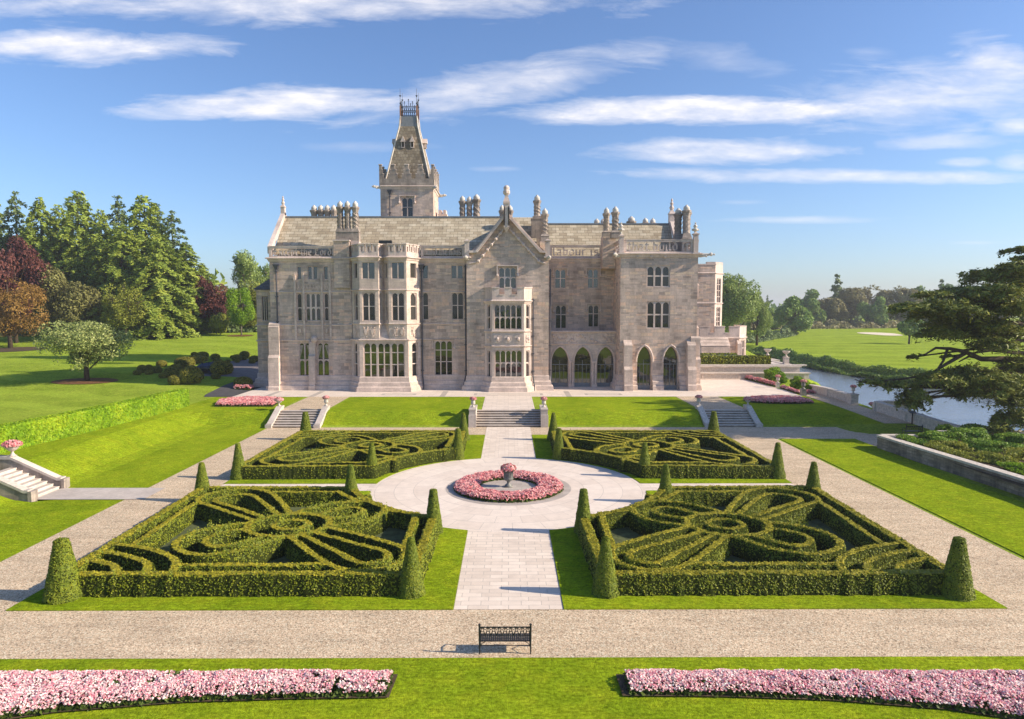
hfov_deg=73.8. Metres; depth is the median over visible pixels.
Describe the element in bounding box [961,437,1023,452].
garden shrub
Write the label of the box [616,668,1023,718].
flower bed
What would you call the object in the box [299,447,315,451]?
plot soil
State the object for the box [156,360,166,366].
topiary mound
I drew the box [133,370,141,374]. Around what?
topiary mound
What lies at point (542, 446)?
lawn
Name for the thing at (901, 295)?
broadleaf tree
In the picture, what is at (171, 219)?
conifer tree
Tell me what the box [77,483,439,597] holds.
parterre hedge
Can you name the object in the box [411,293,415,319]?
window
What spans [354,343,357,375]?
window
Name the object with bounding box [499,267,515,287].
window
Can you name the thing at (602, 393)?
paving border
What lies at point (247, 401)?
flower bed
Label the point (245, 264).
oak tree
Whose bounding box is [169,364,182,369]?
topiary mound
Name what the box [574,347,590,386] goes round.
door
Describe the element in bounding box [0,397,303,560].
lawn
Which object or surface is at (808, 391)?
flower bed
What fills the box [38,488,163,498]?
paved path
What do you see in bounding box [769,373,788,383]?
garden shrub
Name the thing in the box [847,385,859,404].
flower urn
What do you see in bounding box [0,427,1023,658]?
gravel path
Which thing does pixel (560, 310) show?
window
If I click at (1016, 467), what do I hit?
garden shrub
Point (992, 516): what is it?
lawn
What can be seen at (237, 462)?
topiary cone
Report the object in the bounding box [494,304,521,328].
window
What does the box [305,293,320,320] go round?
window
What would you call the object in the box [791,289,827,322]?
broadleaf tree
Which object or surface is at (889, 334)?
sand bunker
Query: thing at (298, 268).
window
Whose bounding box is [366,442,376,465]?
topiary cone
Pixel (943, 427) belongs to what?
garden shrub
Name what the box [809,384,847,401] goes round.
river wall
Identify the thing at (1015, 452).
garden shrub
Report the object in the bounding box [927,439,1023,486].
bed soil
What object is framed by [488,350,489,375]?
window
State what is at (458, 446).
topiary cone
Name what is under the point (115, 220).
conifer tree
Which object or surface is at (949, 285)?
broadleaf tree
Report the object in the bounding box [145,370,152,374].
topiary mound
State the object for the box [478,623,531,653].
garden bench
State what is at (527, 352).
window
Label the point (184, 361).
topiary mound
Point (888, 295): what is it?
broadleaf tree
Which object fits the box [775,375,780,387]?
flower urn
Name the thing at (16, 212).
conifer tree
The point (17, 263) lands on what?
copper beech
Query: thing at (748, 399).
flower urn
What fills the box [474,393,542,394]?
paving border
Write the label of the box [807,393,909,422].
gravel path
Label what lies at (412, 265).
window
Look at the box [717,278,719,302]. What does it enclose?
window
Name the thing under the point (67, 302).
broadleaf tree
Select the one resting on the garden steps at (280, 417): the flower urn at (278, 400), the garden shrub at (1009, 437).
the flower urn at (278, 400)
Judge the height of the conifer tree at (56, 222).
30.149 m
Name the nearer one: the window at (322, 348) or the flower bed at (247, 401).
the flower bed at (247, 401)
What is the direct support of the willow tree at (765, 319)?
on the ground at (28, 389)
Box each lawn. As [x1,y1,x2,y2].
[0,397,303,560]
[0,656,1023,718]
[6,491,467,610]
[224,435,484,483]
[322,397,471,425]
[532,435,791,482]
[545,397,703,425]
[549,490,1006,609]
[722,397,880,424]
[780,439,1023,556]
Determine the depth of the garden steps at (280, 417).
63.60 m
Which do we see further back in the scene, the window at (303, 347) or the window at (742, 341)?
the window at (742, 341)
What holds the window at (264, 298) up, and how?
in the manor house
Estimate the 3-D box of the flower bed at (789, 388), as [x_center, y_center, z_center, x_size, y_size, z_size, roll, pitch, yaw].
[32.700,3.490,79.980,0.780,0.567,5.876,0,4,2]
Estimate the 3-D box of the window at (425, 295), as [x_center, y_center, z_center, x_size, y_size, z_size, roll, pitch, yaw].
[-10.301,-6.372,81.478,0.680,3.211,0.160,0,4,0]
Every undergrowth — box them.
[0,316,256,336]
[739,317,1022,329]
[746,325,798,342]
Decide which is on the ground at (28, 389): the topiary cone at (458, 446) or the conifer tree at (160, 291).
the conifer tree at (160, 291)
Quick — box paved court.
[371,458,645,531]
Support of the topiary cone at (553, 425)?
on the lawn at (542, 446)
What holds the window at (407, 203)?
in the manor house
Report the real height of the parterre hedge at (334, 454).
2.106 m
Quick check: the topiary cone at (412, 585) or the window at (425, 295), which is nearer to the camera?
the topiary cone at (412, 585)
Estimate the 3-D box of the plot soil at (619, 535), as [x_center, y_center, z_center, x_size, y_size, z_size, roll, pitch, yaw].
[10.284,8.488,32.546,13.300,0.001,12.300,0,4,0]
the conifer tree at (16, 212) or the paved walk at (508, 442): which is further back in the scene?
the conifer tree at (16, 212)
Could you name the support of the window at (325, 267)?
in the manor house
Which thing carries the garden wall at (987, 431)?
on the ground at (28, 389)
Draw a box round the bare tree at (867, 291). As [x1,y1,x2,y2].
[860,284,880,320]
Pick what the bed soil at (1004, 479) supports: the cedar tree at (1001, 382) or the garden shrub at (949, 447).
the garden shrub at (949, 447)
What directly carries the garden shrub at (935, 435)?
on the bed soil at (1004, 479)
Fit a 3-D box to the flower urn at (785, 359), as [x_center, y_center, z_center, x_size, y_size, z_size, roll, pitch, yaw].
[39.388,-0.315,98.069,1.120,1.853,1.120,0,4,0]
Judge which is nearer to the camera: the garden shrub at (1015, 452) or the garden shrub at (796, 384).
the garden shrub at (1015, 452)
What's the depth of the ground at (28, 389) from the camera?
96.21 m
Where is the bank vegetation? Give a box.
[748,345,931,384]
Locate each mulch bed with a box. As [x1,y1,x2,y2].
[0,347,46,351]
[51,378,117,383]
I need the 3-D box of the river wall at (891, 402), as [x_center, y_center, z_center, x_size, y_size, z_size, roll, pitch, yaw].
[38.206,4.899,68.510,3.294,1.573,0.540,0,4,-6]
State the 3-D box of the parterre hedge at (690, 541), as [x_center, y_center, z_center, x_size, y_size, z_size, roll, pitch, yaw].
[10.303,8.138,32.545,14.363,1.958,13.353,0,4,0]
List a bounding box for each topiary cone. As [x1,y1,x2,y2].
[42,537,82,604]
[194,462,209,492]
[230,443,244,479]
[300,411,311,430]
[344,464,357,494]
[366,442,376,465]
[398,536,425,599]
[426,488,443,534]
[453,428,464,459]
[459,412,469,440]
[547,412,557,440]
[552,428,563,459]
[573,488,590,534]
[591,536,618,598]
[639,442,649,465]
[659,464,671,494]
[708,411,719,430]
[771,442,785,478]
[806,461,820,491]
[941,536,975,601]
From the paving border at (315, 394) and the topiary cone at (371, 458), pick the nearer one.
the topiary cone at (371, 458)
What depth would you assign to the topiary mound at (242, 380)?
81.77 m
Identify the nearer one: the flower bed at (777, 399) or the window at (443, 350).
the flower bed at (777, 399)
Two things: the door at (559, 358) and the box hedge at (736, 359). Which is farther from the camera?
the box hedge at (736, 359)
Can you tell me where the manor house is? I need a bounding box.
[253,89,746,391]
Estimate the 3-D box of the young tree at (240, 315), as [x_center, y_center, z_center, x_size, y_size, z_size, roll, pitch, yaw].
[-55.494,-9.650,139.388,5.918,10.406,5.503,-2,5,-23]
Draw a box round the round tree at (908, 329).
[897,319,923,343]
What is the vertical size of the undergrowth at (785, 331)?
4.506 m
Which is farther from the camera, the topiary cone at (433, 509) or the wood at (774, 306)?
the wood at (774, 306)
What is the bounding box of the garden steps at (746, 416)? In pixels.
[695,404,762,426]
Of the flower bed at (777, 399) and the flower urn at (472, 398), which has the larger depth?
the flower bed at (777, 399)
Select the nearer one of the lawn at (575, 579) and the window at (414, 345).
the lawn at (575, 579)
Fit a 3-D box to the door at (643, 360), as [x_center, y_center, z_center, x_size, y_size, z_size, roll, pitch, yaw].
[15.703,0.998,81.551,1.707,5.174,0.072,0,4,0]
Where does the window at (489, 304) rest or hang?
in the manor house
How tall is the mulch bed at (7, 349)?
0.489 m
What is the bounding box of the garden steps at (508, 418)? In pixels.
[469,405,547,427]
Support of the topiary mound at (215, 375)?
on the ground at (28, 389)
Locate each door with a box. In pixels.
[552,347,567,386]
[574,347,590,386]
[597,347,612,386]
[637,347,650,388]
[663,347,676,388]
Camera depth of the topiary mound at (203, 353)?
104.13 m
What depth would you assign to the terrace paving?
77.71 m
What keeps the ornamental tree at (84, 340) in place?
on the mulch bed at (82, 381)
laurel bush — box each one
[130,301,163,335]
[178,308,193,328]
[208,312,229,334]
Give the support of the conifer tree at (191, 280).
on the ground at (28, 389)
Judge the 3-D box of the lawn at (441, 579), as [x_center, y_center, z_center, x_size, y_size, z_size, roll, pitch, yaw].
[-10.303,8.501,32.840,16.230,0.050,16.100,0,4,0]
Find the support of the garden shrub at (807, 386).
on the ground at (28, 389)
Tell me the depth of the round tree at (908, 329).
180.78 m
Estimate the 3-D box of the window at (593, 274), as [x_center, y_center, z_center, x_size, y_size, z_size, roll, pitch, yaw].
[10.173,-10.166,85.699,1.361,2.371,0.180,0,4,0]
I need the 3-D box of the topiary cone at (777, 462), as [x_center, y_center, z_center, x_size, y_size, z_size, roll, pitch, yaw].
[17.124,6.489,44.009,1.099,2.344,1.103,4,6,40]
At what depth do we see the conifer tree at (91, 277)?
138.43 m
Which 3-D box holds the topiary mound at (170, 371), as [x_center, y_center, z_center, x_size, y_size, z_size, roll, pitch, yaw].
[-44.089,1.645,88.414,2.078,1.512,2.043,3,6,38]
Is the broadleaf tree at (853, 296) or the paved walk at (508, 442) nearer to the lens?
the paved walk at (508, 442)
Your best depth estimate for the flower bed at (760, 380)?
88.58 m
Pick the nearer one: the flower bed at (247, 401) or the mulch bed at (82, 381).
the flower bed at (247, 401)
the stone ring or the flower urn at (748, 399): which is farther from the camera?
the flower urn at (748, 399)
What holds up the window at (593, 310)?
in the manor house
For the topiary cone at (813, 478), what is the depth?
38.60 m
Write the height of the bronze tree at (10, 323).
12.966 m
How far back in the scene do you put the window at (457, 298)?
81.52 m
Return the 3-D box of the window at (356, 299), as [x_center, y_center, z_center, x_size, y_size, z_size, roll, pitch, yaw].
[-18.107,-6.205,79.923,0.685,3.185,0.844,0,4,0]
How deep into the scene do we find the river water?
89.60 m
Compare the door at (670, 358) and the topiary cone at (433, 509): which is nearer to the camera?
the topiary cone at (433, 509)
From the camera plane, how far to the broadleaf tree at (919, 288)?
302.47 m
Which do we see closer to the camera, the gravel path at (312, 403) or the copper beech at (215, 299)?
the gravel path at (312, 403)
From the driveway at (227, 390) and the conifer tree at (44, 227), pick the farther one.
the conifer tree at (44, 227)
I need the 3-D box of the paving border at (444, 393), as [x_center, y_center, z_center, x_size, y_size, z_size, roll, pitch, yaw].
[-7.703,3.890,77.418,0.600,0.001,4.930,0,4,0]
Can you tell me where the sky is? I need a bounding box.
[0,0,1023,306]
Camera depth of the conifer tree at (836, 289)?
303.37 m
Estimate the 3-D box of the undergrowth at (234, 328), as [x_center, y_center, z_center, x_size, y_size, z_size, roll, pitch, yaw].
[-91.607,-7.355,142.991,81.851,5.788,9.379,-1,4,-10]
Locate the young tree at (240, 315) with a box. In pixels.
[225,287,255,334]
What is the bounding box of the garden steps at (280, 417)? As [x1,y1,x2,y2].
[265,405,329,428]
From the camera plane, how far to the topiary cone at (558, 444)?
49.21 m
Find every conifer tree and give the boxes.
[0,191,27,262]
[0,204,7,253]
[15,224,52,336]
[18,197,71,330]
[45,204,76,251]
[46,190,107,326]
[52,234,109,336]
[86,224,149,338]
[89,209,115,269]
[102,195,178,334]
[106,195,134,242]
[108,234,207,340]
[144,210,202,327]
[146,203,175,246]
[165,241,226,335]
[195,263,227,333]
[823,274,849,323]
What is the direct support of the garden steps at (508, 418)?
on the ground at (28, 389)
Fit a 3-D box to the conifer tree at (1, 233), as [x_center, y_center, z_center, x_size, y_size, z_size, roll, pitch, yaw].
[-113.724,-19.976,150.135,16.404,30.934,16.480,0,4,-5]
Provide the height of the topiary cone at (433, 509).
2.236 m
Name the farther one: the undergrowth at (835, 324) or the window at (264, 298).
the undergrowth at (835, 324)
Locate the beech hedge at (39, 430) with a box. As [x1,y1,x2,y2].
[0,388,189,453]
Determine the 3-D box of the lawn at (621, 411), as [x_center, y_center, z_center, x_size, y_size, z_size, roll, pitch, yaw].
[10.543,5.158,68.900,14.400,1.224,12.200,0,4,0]
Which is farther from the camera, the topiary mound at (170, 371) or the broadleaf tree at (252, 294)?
the broadleaf tree at (252, 294)
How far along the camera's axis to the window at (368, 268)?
78.86 m
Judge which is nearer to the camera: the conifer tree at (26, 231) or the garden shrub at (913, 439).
the garden shrub at (913, 439)
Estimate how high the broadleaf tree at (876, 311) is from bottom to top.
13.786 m
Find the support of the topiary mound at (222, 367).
on the ground at (28, 389)
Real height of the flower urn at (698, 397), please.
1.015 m
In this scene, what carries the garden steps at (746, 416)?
on the ground at (28, 389)
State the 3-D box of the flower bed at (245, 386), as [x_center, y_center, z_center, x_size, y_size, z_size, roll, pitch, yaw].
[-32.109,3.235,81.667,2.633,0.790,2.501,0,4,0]
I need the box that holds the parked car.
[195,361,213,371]
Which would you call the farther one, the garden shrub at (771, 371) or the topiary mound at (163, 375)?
the garden shrub at (771, 371)
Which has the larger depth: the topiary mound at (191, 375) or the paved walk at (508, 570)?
the topiary mound at (191, 375)
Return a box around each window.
[262,296,268,320]
[297,267,300,278]
[297,293,301,320]
[299,343,308,374]
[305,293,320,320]
[308,266,316,278]
[317,343,328,374]
[324,266,327,278]
[324,293,328,320]
[354,263,356,277]
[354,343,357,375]
[355,293,357,319]
[362,262,374,278]
[362,292,375,320]
[363,343,404,376]
[380,293,381,319]
[386,293,387,319]
[391,262,403,278]
[392,292,404,320]
[402,198,412,215]
[410,263,415,277]
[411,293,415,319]
[412,343,416,375]
[422,265,427,277]
[423,293,428,319]
[434,341,452,374]
[451,265,462,277]
[451,293,463,318]
[488,304,489,328]
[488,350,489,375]
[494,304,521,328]
[495,350,521,376]
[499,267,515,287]
[526,304,528,328]
[526,350,528,375]
[555,269,565,287]
[555,305,565,327]
[588,269,598,287]
[588,305,598,326]
[646,266,669,286]
[646,301,669,327]
[716,307,719,325]
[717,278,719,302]
[741,340,743,354]
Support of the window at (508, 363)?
in the manor house
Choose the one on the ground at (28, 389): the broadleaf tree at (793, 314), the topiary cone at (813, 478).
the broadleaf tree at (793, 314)
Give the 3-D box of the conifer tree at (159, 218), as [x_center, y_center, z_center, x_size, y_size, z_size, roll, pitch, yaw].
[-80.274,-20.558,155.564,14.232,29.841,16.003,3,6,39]
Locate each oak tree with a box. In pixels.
[229,249,258,307]
[254,264,269,285]
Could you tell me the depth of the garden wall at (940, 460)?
45.27 m
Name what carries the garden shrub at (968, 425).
on the ground at (28, 389)
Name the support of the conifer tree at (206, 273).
on the ground at (28, 389)
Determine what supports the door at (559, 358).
in the manor house
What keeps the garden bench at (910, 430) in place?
on the gravel path at (997, 574)
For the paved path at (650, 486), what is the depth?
42.43 m
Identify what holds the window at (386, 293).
in the manor house
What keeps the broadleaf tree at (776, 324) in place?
on the ground at (28, 389)
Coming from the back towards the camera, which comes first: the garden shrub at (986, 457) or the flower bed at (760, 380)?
the flower bed at (760, 380)
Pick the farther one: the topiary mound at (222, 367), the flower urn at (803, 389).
the topiary mound at (222, 367)
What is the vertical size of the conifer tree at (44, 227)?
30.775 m
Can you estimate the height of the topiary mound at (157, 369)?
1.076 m
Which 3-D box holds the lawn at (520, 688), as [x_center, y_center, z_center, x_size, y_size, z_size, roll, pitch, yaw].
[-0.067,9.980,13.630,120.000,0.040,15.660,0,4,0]
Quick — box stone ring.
[446,478,570,504]
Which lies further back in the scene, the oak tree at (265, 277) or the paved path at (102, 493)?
the oak tree at (265, 277)
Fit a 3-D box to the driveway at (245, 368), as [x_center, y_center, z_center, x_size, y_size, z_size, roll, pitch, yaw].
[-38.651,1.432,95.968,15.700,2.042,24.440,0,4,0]
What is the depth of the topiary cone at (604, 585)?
25.88 m
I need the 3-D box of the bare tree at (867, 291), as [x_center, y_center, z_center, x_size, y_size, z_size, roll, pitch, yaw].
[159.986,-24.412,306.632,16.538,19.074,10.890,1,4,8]
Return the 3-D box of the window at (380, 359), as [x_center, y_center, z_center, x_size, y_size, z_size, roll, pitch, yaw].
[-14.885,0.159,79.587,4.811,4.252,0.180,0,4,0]
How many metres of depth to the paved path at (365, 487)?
42.20 m
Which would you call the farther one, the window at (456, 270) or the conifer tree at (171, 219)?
the conifer tree at (171, 219)
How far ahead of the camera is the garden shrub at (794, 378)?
83.93 m
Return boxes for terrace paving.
[233,379,799,409]
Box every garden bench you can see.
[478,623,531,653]
[902,425,922,433]
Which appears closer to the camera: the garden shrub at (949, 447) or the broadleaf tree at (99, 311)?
the garden shrub at (949, 447)
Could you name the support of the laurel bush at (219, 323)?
on the ground at (28, 389)
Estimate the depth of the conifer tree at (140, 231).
143.93 m
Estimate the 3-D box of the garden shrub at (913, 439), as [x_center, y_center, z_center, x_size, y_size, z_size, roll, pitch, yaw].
[30.472,6.162,51.330,2.333,0.848,4.275,0,4,0]
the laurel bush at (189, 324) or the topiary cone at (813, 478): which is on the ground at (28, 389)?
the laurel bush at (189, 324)
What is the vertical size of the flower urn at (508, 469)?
1.466 m
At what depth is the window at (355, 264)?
79.88 m
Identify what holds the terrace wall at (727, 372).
on the ground at (28, 389)
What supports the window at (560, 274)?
in the manor house
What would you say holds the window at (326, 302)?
in the manor house
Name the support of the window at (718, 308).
in the manor house
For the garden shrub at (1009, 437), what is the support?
on the bed soil at (1004, 479)
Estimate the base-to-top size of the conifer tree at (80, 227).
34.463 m
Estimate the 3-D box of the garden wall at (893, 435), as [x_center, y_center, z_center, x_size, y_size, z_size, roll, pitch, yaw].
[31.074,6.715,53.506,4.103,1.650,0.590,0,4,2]
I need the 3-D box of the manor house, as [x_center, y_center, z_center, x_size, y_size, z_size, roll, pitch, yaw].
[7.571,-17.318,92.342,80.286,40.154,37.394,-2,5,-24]
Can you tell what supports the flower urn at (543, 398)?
on the garden steps at (508, 418)
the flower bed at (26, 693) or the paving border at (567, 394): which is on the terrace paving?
the paving border at (567, 394)
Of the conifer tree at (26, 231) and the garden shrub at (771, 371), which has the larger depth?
the conifer tree at (26, 231)
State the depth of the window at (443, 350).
81.98 m
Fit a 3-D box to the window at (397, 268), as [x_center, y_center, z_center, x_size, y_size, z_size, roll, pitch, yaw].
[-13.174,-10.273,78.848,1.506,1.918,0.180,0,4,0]
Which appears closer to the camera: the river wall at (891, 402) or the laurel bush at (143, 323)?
the river wall at (891, 402)
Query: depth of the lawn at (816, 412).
64.74 m
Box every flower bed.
[0,668,397,718]
[215,395,277,406]
[233,384,253,389]
[453,469,563,502]
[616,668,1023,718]
[743,395,813,403]
[745,375,774,385]
[780,384,799,393]
[806,389,815,393]
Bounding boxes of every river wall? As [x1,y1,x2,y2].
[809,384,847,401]
[872,401,1023,443]
[882,400,907,408]
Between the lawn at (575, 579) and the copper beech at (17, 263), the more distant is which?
the copper beech at (17, 263)
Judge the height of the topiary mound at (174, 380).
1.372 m
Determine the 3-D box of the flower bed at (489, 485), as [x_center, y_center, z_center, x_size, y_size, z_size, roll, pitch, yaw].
[-0.215,7.639,41.701,6.800,0.576,6.806,0,4,0]
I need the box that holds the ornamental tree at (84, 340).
[32,320,135,380]
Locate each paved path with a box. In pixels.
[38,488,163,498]
[222,484,375,490]
[640,483,792,490]
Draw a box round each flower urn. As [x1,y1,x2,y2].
[0,439,22,456]
[274,397,283,405]
[322,395,329,405]
[469,396,476,406]
[500,463,516,487]
[540,396,546,406]
[695,395,702,404]
[743,396,752,404]
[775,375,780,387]
[782,351,789,363]
[799,379,806,395]
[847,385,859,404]
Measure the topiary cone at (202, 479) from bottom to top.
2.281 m
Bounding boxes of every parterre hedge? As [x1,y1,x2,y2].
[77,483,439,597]
[240,427,466,479]
[550,429,775,478]
[578,482,944,596]
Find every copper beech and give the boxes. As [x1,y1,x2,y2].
[0,234,56,342]
[182,275,229,328]
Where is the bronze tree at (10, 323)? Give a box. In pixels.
[0,277,49,347]
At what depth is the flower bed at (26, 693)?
19.27 m
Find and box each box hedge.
[700,352,737,354]
[700,355,771,363]
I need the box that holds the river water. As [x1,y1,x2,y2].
[800,367,1023,429]
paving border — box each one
[308,391,324,396]
[439,391,447,396]
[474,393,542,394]
[563,391,571,396]
[584,393,621,394]
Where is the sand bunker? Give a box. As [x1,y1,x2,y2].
[858,332,900,335]
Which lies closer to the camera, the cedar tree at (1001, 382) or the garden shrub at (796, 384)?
the cedar tree at (1001, 382)
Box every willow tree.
[722,273,761,331]
[746,295,773,345]
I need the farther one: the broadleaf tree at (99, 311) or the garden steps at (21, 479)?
the broadleaf tree at (99, 311)
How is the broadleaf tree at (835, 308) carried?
on the ground at (28, 389)
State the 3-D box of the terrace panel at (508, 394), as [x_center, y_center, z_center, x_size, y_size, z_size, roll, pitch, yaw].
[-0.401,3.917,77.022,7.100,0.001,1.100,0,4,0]
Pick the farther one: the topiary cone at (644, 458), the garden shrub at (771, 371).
the garden shrub at (771, 371)
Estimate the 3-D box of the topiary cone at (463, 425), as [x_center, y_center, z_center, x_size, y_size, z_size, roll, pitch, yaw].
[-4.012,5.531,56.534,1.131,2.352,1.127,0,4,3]
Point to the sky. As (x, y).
(880, 143)
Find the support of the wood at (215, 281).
on the ground at (28, 389)
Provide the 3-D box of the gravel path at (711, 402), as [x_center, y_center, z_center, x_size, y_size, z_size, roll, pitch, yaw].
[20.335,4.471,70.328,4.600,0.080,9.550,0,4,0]
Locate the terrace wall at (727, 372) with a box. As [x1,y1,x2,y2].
[700,360,810,378]
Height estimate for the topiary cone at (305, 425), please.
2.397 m
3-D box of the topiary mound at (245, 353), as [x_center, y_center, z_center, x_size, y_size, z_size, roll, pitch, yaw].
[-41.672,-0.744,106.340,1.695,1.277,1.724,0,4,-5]
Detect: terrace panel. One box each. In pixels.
[477,394,539,394]
[588,394,618,394]
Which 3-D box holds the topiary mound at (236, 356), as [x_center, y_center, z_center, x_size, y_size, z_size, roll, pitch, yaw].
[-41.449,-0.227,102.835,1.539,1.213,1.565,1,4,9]
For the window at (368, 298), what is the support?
in the manor house
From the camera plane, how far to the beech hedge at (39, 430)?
53.73 m
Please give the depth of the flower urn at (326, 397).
65.13 m
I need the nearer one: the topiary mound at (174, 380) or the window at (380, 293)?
the window at (380, 293)
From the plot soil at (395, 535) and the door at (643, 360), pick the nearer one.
the plot soil at (395, 535)
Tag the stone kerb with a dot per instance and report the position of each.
(753, 365)
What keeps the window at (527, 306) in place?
in the manor house
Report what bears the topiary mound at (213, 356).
on the ground at (28, 389)
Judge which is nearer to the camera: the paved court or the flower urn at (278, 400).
the paved court
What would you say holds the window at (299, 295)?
in the manor house
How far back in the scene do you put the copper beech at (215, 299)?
143.51 m
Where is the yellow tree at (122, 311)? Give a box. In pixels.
[100,282,148,331]
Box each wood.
[207,264,263,308]
[756,300,1017,318]
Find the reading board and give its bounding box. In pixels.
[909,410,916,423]
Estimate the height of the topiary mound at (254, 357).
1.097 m
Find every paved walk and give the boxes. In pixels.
[454,530,562,608]
[481,427,535,458]
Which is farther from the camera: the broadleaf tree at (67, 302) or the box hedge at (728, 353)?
the broadleaf tree at (67, 302)
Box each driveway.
[204,359,257,380]
[204,381,259,396]
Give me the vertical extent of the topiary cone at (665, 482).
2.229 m
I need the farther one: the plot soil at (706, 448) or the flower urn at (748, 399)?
the flower urn at (748, 399)
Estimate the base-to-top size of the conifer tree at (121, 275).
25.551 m
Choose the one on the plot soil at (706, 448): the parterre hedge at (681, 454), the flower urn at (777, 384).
the parterre hedge at (681, 454)
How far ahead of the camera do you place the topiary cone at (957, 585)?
25.66 m
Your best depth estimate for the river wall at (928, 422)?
63.52 m
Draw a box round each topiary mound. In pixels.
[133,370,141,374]
[137,365,147,372]
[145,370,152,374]
[152,366,162,372]
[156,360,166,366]
[158,372,169,377]
[163,367,179,375]
[167,375,182,384]
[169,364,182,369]
[173,356,195,367]
[178,366,203,383]
[189,354,204,363]
[197,352,208,356]
[209,360,233,374]
[210,353,219,359]
[211,373,220,378]
[231,354,241,360]
[233,376,252,386]
[239,351,249,357]
[249,355,257,361]
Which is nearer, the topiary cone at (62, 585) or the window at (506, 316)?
the topiary cone at (62, 585)
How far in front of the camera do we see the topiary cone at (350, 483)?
38.12 m
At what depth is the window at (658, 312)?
80.71 m
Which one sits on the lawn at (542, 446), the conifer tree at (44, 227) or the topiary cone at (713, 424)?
the topiary cone at (713, 424)
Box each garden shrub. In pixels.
[763,366,783,379]
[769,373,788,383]
[789,376,803,382]
[789,378,808,388]
[801,382,815,389]
[896,434,931,447]
[915,430,957,442]
[923,440,975,455]
[930,424,953,430]
[942,427,991,440]
[954,450,1022,463]
[960,423,986,429]
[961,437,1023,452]
[990,432,1023,443]
[996,461,1023,475]
[1002,447,1023,460]
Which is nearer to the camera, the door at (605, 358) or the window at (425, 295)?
the window at (425, 295)
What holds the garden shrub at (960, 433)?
on the bed soil at (1004, 479)
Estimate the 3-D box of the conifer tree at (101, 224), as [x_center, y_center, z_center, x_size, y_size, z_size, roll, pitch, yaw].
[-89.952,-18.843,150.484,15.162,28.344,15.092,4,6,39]
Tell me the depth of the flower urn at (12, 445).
41.30 m
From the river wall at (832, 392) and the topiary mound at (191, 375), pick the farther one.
the topiary mound at (191, 375)
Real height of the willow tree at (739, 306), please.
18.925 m
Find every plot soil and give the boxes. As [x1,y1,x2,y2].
[160,507,420,562]
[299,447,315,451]
[595,506,854,561]
[700,447,715,450]
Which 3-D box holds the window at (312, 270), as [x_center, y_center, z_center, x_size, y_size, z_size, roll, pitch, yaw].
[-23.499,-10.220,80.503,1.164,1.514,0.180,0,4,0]
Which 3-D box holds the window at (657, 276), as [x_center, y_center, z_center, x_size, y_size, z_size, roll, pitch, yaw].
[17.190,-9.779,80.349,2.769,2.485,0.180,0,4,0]
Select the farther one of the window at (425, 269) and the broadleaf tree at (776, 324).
the broadleaf tree at (776, 324)
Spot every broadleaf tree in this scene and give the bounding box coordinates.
[30,265,101,329]
[91,289,116,324]
[228,279,259,313]
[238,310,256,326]
[768,307,785,329]
[774,296,813,331]
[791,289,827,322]
[819,297,849,321]
[839,287,868,322]
[856,296,888,325]
[871,289,899,320]
[894,288,922,320]
[915,285,938,321]
[932,283,952,298]
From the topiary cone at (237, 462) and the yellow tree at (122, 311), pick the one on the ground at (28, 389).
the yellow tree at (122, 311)
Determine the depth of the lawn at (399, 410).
64.94 m
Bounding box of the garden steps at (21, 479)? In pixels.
[0,455,69,501]
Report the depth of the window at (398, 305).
79.18 m
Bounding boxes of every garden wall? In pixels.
[877,435,1023,496]
[880,434,928,438]
[937,430,1023,437]
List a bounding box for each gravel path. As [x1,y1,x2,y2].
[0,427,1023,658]
[283,397,347,409]
[676,396,743,408]
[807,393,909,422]
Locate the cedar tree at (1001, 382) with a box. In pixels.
[854,245,1023,435]
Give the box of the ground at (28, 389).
[0,309,1023,561]
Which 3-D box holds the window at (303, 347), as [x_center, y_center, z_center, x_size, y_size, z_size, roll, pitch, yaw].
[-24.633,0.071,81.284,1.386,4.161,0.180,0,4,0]
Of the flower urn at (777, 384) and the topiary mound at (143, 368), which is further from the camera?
the topiary mound at (143, 368)
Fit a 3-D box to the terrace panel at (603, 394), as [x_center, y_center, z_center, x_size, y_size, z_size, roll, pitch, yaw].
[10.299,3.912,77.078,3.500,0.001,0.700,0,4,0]
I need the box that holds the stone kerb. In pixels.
[701,364,806,365]
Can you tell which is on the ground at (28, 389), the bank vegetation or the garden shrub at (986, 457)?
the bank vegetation
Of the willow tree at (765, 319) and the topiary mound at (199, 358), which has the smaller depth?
the topiary mound at (199, 358)
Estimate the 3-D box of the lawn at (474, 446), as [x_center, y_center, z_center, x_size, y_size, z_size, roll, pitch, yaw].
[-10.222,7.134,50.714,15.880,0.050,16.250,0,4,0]

